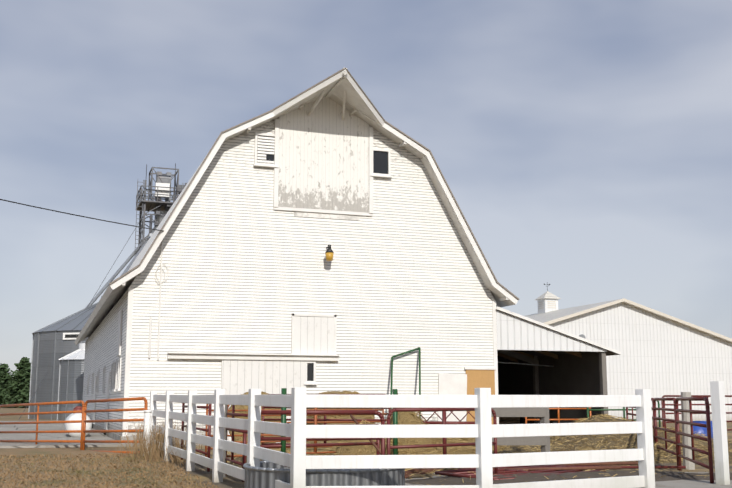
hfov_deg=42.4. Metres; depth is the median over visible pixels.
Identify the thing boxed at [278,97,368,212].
hay door
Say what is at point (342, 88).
barn roof
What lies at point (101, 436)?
concrete
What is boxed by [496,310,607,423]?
lean to
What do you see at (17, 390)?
tree
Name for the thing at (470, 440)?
pile
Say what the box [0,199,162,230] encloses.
service wire
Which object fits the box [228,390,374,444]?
bales
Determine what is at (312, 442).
pile
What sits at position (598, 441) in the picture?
pile
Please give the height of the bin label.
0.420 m
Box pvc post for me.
[143,410,151,451]
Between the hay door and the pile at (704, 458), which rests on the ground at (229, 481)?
the pile at (704, 458)
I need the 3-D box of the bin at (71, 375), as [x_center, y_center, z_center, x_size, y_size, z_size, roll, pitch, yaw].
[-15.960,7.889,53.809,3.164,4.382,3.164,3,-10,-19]
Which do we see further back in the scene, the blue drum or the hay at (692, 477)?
the blue drum
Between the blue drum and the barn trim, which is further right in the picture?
the blue drum
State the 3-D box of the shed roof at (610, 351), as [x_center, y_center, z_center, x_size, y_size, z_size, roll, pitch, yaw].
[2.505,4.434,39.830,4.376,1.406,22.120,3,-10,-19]
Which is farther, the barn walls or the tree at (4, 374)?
the tree at (4, 374)
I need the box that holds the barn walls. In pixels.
[83,117,494,435]
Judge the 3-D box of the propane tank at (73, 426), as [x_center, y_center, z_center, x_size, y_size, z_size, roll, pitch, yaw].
[-9.129,5.688,29.867,0.788,1.080,2.285,3,-10,-19]
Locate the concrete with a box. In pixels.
[0,421,731,487]
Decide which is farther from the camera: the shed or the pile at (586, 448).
the shed
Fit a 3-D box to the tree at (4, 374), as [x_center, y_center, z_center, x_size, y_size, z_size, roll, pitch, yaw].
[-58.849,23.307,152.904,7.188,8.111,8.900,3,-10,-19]
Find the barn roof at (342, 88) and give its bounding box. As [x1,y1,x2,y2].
[74,68,518,344]
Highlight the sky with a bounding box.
[0,0,731,372]
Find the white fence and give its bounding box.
[150,388,654,487]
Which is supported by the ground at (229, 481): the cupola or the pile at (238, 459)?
the pile at (238, 459)
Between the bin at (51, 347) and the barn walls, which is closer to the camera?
the barn walls
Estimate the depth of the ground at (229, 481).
17.01 m
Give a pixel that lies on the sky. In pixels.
(584, 147)
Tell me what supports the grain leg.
on the ground at (229, 481)
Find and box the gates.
[0,347,731,482]
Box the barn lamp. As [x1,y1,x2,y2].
[325,245,333,260]
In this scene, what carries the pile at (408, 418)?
on the ground at (229, 481)
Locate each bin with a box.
[28,296,101,419]
[57,343,84,420]
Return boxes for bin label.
[63,333,78,339]
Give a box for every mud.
[405,468,708,484]
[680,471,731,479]
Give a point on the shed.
(661, 355)
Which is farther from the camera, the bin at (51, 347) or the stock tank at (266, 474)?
the bin at (51, 347)
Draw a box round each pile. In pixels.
[227,448,317,467]
[229,415,499,452]
[316,412,475,471]
[405,468,444,479]
[457,438,506,452]
[492,413,713,462]
[570,444,654,465]
[681,439,731,463]
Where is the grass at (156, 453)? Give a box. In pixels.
[0,416,222,487]
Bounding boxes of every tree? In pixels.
[0,357,30,407]
[0,363,13,407]
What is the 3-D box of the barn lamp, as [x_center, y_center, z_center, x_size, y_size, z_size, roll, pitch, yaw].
[-1.081,0.262,27.338,0.260,0.460,0.410,3,-10,-19]
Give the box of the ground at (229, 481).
[0,407,731,487]
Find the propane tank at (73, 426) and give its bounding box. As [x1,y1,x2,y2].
[64,406,91,436]
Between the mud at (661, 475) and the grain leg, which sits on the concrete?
the mud at (661, 475)
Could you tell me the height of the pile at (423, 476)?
0.232 m
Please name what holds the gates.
on the ground at (229, 481)
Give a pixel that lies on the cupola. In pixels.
(547, 301)
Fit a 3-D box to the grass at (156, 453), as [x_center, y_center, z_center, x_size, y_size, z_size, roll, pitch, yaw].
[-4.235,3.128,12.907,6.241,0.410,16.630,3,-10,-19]
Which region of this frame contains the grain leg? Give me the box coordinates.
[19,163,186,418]
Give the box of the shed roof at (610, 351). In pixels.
[496,306,620,359]
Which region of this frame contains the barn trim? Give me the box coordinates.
[86,119,498,442]
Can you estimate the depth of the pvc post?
19.95 m
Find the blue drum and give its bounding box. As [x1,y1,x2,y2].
[693,421,712,437]
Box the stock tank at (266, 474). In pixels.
[243,461,404,487]
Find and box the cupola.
[535,284,560,313]
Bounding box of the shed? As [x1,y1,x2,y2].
[525,298,731,421]

